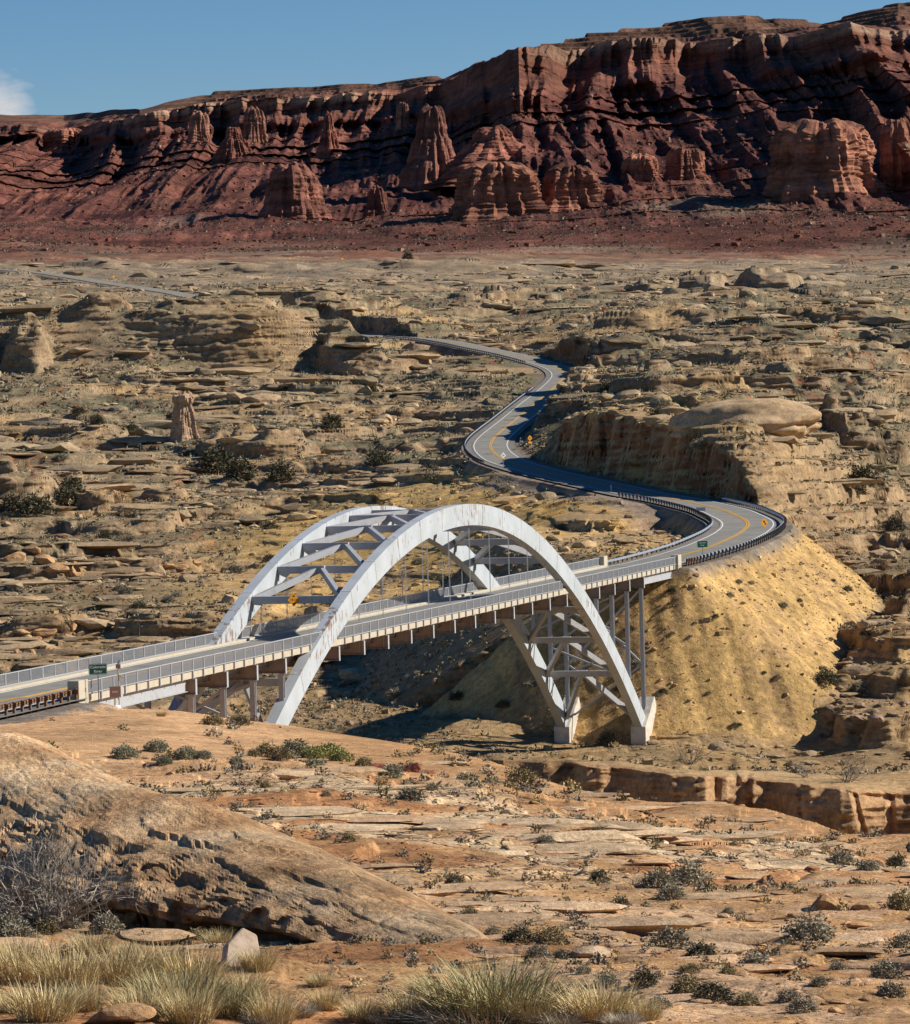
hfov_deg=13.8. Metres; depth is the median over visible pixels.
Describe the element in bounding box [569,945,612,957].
boulder
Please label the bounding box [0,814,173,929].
bare shrub
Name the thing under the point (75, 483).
bush
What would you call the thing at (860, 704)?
boulder
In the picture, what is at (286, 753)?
shrub
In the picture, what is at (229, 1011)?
grass clump
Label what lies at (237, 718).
shrub
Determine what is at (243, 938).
slab
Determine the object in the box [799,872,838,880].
boulder
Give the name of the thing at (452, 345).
guardrail
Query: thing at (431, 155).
butte
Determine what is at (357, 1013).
grass clump
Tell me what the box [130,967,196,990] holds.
grass clump
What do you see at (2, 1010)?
grass clump
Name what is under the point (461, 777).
shrub
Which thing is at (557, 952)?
shrub
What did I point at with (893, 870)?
boulder
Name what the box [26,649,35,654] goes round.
boulder
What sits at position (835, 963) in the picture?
shrub
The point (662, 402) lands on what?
shrub
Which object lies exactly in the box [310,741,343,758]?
shrub
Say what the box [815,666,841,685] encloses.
bush
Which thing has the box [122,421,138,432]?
shrub
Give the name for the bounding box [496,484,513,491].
shrub
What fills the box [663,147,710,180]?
butte
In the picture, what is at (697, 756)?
bare shrub
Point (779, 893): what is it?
boulder
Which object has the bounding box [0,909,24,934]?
shrub
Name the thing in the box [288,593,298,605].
clearance sign
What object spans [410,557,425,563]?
shrub
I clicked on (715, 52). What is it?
mesa hills
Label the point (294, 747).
shrub
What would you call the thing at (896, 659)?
shrub
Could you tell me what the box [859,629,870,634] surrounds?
shrub
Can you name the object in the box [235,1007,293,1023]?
grass clump
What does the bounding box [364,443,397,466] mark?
bush
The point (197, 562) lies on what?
boulder
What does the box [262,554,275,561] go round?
shrub
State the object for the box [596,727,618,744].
bush
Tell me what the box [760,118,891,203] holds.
butte
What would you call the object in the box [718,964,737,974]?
shrub
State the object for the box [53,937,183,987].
grass clump
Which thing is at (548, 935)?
shrub
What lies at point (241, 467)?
bush
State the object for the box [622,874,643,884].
shrub
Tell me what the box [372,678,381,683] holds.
boulder
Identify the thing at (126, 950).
grass clump
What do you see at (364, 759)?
shrub
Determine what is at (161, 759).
shrub
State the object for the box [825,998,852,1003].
boulder
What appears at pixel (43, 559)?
boulder
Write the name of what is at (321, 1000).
grass clump
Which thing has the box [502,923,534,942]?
shrub
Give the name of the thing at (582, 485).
road line
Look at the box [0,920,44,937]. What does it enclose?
shrub
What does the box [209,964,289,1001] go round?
grass clump
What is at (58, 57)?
sky
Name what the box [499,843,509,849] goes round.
shrub
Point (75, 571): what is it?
boulder
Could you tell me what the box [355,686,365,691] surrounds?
boulder
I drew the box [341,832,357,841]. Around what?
shrub
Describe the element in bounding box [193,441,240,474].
bush
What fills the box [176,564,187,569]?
boulder
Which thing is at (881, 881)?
boulder
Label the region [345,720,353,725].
boulder
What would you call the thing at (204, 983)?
grass clump
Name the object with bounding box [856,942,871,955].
shrub
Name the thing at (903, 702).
boulder
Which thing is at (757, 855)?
shrub
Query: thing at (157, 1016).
grass clump
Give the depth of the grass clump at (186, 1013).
24.61 m
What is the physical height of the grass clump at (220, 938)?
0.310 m
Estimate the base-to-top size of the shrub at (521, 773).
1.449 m
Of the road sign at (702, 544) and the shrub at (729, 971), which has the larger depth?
the road sign at (702, 544)
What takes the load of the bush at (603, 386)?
on the ground at (486, 679)
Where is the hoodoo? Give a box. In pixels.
[168,390,199,442]
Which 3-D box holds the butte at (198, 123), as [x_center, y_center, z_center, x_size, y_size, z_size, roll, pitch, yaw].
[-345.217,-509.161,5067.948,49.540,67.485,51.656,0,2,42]
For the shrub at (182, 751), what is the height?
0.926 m
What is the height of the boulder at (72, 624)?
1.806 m
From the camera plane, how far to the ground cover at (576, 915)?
81.06 m
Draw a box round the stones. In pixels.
[0,708,909,1023]
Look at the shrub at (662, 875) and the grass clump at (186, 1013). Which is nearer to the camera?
the grass clump at (186, 1013)
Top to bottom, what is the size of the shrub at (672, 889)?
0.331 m
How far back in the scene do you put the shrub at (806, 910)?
60.16 m
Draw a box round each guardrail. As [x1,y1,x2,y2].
[0,688,85,718]
[383,336,525,363]
[463,387,532,464]
[608,492,712,564]
[684,497,786,565]
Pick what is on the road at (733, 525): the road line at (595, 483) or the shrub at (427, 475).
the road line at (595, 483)
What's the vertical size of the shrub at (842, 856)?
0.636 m
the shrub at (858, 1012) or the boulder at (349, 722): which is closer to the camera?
the shrub at (858, 1012)
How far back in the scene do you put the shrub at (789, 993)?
30.21 m
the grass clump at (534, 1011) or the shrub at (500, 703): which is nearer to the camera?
the grass clump at (534, 1011)
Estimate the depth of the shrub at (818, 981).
30.68 m
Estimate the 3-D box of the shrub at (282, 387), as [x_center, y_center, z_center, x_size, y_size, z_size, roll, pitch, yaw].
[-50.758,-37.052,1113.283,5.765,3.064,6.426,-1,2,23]
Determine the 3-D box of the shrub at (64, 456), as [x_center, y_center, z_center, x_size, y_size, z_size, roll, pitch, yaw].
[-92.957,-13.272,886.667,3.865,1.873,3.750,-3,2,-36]
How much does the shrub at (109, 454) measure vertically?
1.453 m
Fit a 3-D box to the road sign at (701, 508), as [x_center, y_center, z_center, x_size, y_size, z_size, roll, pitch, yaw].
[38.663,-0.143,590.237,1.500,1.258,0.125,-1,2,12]
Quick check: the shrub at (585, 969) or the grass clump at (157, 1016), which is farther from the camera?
the shrub at (585, 969)
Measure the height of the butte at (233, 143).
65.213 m
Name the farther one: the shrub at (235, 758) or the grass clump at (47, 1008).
the shrub at (235, 758)
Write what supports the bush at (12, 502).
on the ground at (486, 679)
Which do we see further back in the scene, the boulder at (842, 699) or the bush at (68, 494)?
the bush at (68, 494)
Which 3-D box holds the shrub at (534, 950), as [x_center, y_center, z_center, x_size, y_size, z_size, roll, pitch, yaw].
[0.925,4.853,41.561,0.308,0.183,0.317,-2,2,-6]
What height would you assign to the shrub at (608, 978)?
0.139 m
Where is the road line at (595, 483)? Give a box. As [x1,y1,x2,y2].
[430,339,746,554]
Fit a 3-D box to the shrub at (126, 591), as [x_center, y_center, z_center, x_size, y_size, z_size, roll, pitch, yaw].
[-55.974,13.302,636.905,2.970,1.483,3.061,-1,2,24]
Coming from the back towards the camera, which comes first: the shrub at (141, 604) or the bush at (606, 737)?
the shrub at (141, 604)
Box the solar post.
[116,660,123,704]
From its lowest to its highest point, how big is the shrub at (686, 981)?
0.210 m
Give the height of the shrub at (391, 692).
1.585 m
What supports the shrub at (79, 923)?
on the ground at (486, 679)
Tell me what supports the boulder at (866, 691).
on the ground at (486, 679)
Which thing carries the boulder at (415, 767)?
on the ground at (486, 679)
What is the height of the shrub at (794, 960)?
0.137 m
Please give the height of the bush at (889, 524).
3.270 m
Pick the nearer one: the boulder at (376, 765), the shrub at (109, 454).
the boulder at (376, 765)
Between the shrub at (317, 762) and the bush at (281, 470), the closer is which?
the shrub at (317, 762)
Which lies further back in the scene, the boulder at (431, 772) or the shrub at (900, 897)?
the boulder at (431, 772)
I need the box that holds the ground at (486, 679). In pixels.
[0,249,909,1023]
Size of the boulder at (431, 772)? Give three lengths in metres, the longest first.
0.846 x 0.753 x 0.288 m
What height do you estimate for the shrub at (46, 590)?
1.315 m
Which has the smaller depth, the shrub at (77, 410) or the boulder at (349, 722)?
the boulder at (349, 722)
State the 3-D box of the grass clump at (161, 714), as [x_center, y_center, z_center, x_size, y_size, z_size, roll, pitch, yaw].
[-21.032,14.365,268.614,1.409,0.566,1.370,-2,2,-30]
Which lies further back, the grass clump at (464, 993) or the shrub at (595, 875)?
the shrub at (595, 875)
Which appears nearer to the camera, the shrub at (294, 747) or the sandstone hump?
the shrub at (294, 747)
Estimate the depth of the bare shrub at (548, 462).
767.78 m
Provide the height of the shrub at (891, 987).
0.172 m
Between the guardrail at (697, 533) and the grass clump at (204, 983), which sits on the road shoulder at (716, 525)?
the guardrail at (697, 533)
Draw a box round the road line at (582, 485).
[373,336,722,565]
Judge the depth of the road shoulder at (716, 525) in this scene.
713.12 m
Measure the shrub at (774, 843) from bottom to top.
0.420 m
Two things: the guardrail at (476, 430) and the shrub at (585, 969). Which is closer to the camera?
the shrub at (585, 969)
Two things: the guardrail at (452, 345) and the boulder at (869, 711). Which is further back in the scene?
the guardrail at (452, 345)
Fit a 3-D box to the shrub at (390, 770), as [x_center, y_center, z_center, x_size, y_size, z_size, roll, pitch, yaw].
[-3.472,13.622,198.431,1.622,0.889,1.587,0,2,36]
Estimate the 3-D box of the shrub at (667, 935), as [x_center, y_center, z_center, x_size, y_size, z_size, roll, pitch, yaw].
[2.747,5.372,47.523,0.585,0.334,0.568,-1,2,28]
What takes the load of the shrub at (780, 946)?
on the ground at (486, 679)
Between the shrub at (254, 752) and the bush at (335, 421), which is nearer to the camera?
the shrub at (254, 752)
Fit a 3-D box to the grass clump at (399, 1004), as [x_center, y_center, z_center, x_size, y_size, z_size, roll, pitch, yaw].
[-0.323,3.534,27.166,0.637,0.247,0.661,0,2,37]
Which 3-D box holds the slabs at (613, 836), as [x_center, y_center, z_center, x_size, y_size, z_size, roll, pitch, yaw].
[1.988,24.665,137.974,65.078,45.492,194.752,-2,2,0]
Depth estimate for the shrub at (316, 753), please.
230.07 m
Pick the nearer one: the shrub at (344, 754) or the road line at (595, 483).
the shrub at (344, 754)
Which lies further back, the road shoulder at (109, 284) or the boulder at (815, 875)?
the road shoulder at (109, 284)
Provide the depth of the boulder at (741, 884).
78.08 m
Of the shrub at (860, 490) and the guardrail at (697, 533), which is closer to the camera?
the guardrail at (697, 533)
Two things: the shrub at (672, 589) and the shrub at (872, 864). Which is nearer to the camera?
the shrub at (872, 864)
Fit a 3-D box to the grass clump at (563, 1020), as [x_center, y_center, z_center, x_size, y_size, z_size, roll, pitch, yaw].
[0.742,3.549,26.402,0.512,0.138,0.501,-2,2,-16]
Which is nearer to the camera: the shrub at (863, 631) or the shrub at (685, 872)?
the shrub at (685, 872)
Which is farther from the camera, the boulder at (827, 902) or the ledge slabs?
the ledge slabs
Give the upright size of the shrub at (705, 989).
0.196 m
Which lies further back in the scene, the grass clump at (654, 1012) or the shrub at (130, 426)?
the shrub at (130, 426)
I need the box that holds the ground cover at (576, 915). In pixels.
[0,715,909,1023]
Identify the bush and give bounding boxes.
[0,490,24,512]
[16,488,56,515]
[54,481,78,505]
[58,472,85,493]
[88,412,105,424]
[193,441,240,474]
[223,454,258,478]
[262,457,299,482]
[320,410,345,428]
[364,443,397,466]
[402,251,413,258]
[595,379,611,391]
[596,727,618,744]
[647,405,663,415]
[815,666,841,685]
[840,459,878,486]
[880,513,907,530]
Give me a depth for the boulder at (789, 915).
61.87 m
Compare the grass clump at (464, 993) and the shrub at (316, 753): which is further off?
the shrub at (316, 753)
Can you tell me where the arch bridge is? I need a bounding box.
[0,504,681,744]
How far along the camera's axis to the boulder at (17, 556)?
695.14 m
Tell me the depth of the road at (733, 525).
703.07 m
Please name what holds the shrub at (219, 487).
on the ground at (486, 679)
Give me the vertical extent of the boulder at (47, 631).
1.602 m
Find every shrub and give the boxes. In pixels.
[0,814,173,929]
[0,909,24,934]
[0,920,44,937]
[30,916,63,934]
[41,586,54,592]
[54,452,68,459]
[62,914,84,928]
[70,406,86,413]
[88,912,125,934]
[94,531,111,539]
[106,452,113,457]
[109,743,138,758]
[113,585,121,589]
[117,586,133,594]
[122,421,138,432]
[133,600,148,608]
[141,738,169,752]
[156,754,172,764]
[162,594,175,601]
[171,591,182,596]
[172,744,196,759]
[186,926,209,939]
[188,510,198,518]
[193,749,212,758]
[199,713,227,724]
[202,688,216,695]
[207,426,217,430]
[216,483,234,491]
[226,563,244,572]
[227,714,254,725]
[229,756,243,763]
[246,748,260,756]
[256,739,281,756]
[259,780,272,787]
[260,520,278,528]
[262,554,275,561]
[269,745,295,759]
[276,383,288,391]
[279,738,310,754]
[297,744,325,758]
[305,758,323,765]
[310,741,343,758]
[321,789,331,795]
[328,747,355,761]
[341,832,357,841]
[354,755,372,765]
[376,762,405,777]
[385,686,403,697]
[394,786,426,801]
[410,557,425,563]
[422,470,439,479]
[425,782,438,789]
[443,871,465,883]
[447,689,463,700]
[453,773,471,780]
[461,906,477,913]
[483,924,501,934]
[495,698,509,707]
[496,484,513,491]
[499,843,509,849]
[500,763,542,786]
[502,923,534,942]
[522,680,535,686]
[524,942,549,957]
[530,925,570,944]
[536,833,555,843]
[537,449,557,463]
[551,948,569,957]
[575,964,593,974]
[588,868,611,880]
[591,824,605,829]
[592,971,621,987]
[615,896,631,906]
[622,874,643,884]
[627,966,660,986]
[629,590,645,599]
[631,658,648,666]
[637,864,681,887]
[648,922,694,948]
[648,994,674,1008]
[652,397,673,406]
[652,881,688,899]
[659,688,667,692]
[659,859,714,887]
[666,586,675,591]
[666,969,702,993]
[671,739,714,764]
[677,961,702,973]
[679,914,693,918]
[686,939,720,955]
[688,978,735,1002]
[689,437,705,448]
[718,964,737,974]
[721,906,733,913]
[726,591,734,596]
[730,990,761,1005]
[737,952,770,963]
[742,932,800,953]
[748,846,765,856]
[766,839,784,846]
[774,913,837,942]
[775,986,801,1001]
[779,601,787,606]
[783,994,821,1013]
[787,955,803,965]
[789,762,812,777]
[792,902,828,918]
[809,974,828,986]
[828,755,867,782]
[828,960,847,969]
[829,846,854,864]
[843,584,853,590]
[846,996,874,1015]
[849,680,867,691]
[850,485,869,494]
[855,858,879,870]
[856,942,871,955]
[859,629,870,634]
[868,956,907,979]
[876,977,908,997]
[881,886,909,910]
[885,854,904,865]
[888,929,909,947]
[891,656,902,663]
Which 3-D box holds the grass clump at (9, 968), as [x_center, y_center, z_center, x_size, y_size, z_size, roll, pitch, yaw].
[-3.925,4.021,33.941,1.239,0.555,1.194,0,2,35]
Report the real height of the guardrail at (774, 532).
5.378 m
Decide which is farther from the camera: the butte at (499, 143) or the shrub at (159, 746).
the butte at (499, 143)
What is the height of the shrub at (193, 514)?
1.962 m
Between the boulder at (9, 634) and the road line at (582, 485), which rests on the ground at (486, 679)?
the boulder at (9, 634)
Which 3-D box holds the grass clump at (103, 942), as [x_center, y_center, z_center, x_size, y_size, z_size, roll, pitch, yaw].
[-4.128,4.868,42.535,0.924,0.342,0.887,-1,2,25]
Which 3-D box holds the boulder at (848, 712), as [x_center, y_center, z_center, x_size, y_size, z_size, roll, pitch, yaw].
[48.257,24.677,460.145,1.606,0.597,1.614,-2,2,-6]
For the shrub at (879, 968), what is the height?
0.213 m
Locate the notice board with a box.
[109,686,122,707]
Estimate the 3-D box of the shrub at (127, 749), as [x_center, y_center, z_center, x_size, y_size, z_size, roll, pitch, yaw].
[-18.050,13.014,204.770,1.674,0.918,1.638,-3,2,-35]
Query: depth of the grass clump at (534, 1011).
26.45 m
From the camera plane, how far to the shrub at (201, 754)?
201.14 m
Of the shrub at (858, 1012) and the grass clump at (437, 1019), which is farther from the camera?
the shrub at (858, 1012)
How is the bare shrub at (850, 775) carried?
on the ground at (486, 679)
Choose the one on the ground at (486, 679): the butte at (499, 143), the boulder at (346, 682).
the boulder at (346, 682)
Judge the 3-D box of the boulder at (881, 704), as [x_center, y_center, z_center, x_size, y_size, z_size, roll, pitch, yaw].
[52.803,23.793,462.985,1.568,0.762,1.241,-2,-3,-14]
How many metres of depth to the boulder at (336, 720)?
482.40 m
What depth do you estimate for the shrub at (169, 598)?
625.77 m
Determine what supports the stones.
on the ground at (486, 679)
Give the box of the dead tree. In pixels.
[132,618,144,636]
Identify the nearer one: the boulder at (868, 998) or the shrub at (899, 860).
the boulder at (868, 998)
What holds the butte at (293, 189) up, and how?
on the mesa hills
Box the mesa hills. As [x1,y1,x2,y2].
[0,2,909,255]
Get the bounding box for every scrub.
[0,265,909,775]
[2,201,909,254]
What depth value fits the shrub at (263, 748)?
228.10 m
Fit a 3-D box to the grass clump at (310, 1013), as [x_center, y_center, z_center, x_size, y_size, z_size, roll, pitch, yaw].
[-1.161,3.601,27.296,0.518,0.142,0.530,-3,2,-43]
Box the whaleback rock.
[0,731,488,943]
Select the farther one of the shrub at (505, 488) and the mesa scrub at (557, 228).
the mesa scrub at (557, 228)
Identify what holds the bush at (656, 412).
on the ground at (486, 679)
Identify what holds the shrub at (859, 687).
on the ground at (486, 679)
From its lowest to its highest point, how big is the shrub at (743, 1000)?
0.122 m
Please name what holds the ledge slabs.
on the ground at (486, 679)
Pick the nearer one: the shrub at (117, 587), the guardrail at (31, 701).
the guardrail at (31, 701)
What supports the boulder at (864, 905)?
on the ground at (486, 679)
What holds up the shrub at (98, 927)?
on the ground at (486, 679)
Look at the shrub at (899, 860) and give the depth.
107.32 m
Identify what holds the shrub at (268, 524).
on the ground at (486, 679)
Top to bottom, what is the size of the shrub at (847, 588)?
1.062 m
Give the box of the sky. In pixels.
[0,0,909,114]
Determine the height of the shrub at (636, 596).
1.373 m
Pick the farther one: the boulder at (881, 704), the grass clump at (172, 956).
the boulder at (881, 704)
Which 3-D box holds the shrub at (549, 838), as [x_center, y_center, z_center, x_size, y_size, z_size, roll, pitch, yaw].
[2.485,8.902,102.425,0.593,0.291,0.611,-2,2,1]
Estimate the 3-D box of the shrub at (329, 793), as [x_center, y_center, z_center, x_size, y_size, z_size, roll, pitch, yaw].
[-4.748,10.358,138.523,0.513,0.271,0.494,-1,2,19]
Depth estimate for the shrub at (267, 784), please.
155.00 m
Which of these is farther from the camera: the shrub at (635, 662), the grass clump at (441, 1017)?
the shrub at (635, 662)
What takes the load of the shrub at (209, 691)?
on the ground at (486, 679)
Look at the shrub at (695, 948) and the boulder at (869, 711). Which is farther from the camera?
the boulder at (869, 711)
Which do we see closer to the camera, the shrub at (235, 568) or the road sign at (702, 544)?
the road sign at (702, 544)
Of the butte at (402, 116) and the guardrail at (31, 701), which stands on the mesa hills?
the butte at (402, 116)
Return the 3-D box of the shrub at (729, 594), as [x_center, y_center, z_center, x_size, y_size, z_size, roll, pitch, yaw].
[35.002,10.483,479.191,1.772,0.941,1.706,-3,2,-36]
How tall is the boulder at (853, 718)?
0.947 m
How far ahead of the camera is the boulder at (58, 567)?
673.88 m
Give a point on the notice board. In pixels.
(116, 691)
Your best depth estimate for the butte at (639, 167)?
3723.54 m
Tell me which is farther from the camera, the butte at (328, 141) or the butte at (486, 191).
the butte at (328, 141)
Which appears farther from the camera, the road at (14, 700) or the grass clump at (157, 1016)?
the road at (14, 700)
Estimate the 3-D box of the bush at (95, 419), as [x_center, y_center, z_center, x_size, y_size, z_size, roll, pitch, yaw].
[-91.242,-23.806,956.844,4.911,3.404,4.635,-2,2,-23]
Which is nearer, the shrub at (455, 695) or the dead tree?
the shrub at (455, 695)
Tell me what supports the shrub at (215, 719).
on the ground at (486, 679)
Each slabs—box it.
[0,258,909,755]
[0,750,909,974]
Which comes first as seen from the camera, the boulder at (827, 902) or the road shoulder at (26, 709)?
the boulder at (827, 902)
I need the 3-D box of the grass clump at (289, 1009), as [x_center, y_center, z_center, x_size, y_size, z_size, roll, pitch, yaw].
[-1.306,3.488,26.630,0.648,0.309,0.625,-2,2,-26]
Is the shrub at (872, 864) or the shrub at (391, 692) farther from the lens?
the shrub at (391, 692)
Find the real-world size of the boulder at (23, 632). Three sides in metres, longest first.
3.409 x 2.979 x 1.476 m
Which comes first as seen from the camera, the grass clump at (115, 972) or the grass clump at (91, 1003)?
the grass clump at (91, 1003)
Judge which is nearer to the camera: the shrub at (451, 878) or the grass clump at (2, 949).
the grass clump at (2, 949)
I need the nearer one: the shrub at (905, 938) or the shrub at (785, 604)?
the shrub at (905, 938)
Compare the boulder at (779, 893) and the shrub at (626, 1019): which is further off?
the boulder at (779, 893)
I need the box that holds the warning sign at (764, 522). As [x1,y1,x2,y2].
[761,518,767,527]
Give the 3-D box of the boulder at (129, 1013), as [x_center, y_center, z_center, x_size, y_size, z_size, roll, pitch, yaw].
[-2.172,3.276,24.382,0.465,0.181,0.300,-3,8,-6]
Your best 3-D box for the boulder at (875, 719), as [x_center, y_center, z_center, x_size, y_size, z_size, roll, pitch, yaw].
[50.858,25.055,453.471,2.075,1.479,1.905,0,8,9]
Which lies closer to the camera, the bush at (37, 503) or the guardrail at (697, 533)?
the guardrail at (697, 533)
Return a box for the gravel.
[535,528,877,736]
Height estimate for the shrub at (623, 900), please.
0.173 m
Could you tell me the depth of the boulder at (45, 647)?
568.65 m
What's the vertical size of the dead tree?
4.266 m
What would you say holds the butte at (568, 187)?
on the mesa hills
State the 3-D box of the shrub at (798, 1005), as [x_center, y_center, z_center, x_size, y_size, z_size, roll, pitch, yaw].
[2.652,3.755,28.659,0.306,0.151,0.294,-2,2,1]
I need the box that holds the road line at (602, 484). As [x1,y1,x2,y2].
[372,335,749,555]
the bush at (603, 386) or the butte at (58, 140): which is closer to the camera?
the bush at (603, 386)
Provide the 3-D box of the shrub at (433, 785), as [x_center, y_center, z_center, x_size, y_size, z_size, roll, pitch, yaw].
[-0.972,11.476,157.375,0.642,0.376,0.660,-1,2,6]
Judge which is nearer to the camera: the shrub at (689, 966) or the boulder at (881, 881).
the shrub at (689, 966)
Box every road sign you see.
[88,663,106,702]
[696,507,705,510]
[697,541,707,554]
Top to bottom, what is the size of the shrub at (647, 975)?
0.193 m
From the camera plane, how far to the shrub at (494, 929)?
47.86 m
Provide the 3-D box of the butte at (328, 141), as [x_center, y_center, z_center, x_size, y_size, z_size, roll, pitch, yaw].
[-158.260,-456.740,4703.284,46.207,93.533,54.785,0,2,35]
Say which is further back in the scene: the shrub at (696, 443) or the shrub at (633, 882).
the shrub at (696, 443)
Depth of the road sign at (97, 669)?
281.38 m
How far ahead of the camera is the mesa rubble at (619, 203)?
3859.95 m
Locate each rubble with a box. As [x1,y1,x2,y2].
[0,63,909,252]
[0,291,909,773]
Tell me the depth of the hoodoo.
945.07 m
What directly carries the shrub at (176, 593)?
on the ground at (486, 679)
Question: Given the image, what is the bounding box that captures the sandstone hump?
[667,398,821,438]
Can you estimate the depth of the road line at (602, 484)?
709.15 m
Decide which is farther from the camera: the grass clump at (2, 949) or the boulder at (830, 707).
the boulder at (830, 707)
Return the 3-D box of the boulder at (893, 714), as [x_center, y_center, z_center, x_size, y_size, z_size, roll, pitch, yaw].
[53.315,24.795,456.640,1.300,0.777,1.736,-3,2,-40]
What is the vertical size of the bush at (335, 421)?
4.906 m
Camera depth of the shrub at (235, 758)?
200.71 m
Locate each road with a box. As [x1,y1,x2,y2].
[0,269,193,296]
[0,697,66,712]
[361,334,775,566]
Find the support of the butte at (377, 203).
on the mesa hills
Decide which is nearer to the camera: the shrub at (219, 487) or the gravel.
the gravel
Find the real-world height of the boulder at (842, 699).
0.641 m
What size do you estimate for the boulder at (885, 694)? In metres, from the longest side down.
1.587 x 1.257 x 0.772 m
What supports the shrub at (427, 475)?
on the ground at (486, 679)
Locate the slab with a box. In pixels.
[221,928,259,965]
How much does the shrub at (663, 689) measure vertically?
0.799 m
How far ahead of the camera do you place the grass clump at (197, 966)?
35.44 m
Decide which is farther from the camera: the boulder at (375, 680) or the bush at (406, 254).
the bush at (406, 254)
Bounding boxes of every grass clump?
[0,929,76,987]
[0,937,35,961]
[0,973,111,1022]
[0,980,54,1013]
[13,936,116,991]
[48,976,119,1012]
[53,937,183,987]
[58,926,126,956]
[85,958,251,1016]
[97,975,190,1021]
[105,939,146,957]
[110,933,195,980]
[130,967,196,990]
[146,977,237,1023]
[149,945,247,986]
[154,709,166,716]
[179,973,285,1019]
[193,925,234,942]
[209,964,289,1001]
[230,941,284,972]
[235,983,317,1023]
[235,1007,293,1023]
[276,997,325,1018]
[299,970,333,987]
[301,985,357,1010]
[331,991,392,1022]
[359,1009,407,1023]
[360,985,430,1019]
[367,942,601,1023]
[374,990,563,1023]
[394,970,447,994]
[421,1008,465,1023]
[454,994,510,1023]
[493,986,572,1023]
[527,973,667,1023]
[535,1007,590,1023]
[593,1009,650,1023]
[620,993,674,1020]
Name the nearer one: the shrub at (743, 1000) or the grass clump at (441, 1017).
the grass clump at (441, 1017)
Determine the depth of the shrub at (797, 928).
52.73 m
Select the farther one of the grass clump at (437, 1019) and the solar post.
the solar post
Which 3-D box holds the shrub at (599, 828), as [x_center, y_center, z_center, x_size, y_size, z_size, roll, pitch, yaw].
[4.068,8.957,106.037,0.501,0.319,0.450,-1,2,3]
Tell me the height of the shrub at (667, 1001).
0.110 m
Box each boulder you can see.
[0,631,14,637]
[3,551,25,561]
[13,629,32,635]
[25,545,40,553]
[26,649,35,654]
[33,554,54,564]
[33,627,56,635]
[40,645,49,648]
[44,562,69,572]
[66,620,77,630]
[68,561,80,576]
[85,1002,155,1023]
[164,563,173,567]
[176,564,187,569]
[193,560,201,565]
[329,718,340,721]
[338,680,351,685]
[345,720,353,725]
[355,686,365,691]
[369,763,384,767]
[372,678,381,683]
[401,763,421,772]
[424,770,435,773]
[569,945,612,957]
[728,882,758,889]
[771,891,793,894]
[787,913,807,917]
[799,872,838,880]
[810,895,847,910]
[825,705,834,709]
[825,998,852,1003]
[835,698,846,701]
[842,711,854,713]
[842,922,871,928]
[849,901,891,909]
[850,715,863,721]
[856,702,865,707]
[861,995,874,1001]
[863,688,870,693]
[863,708,879,713]
[867,713,884,724]
[867,879,896,884]
[878,702,888,706]
[881,691,891,697]
[881,868,906,872]
[886,713,898,716]
[898,701,909,705]
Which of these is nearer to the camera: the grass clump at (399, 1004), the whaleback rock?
the grass clump at (399, 1004)
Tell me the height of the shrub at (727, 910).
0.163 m
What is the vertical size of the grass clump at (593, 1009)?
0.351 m
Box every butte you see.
[41,127,84,152]
[186,110,210,142]
[211,126,256,164]
[243,106,268,143]
[258,161,332,220]
[314,111,340,158]
[362,185,387,218]
[395,102,409,130]
[397,103,455,190]
[419,124,530,190]
[447,160,552,221]
[541,164,605,212]
[619,153,662,181]
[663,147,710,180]
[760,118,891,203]
[879,116,909,188]
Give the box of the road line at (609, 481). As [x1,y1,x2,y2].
[369,334,773,562]
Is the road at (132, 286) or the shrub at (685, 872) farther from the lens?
the road at (132, 286)
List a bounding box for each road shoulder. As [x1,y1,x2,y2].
[0,698,86,717]
[6,270,195,296]
[367,334,782,566]
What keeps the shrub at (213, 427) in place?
on the ground at (486, 679)
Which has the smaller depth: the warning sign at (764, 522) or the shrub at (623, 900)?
the shrub at (623, 900)
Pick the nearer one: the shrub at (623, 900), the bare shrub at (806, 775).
the shrub at (623, 900)
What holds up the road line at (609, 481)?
on the road at (733, 525)
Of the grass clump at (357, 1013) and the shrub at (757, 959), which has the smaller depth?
the grass clump at (357, 1013)
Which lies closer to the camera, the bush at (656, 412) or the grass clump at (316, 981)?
the grass clump at (316, 981)
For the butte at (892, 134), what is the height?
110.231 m
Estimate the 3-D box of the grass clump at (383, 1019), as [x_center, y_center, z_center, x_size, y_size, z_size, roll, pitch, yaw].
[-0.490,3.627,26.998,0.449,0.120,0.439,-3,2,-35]
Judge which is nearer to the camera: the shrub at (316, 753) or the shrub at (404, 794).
the shrub at (404, 794)
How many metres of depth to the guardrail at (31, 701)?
272.86 m
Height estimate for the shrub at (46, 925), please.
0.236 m
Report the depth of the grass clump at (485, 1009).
26.49 m
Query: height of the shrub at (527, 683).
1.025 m
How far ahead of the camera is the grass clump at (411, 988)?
29.50 m
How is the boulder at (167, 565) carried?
on the ground at (486, 679)
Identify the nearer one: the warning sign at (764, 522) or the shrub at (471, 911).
the shrub at (471, 911)
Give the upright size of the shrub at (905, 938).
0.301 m
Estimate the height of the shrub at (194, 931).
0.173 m
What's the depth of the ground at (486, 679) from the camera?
597.75 m
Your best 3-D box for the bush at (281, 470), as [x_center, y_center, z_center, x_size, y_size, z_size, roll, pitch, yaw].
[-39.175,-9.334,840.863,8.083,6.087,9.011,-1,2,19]

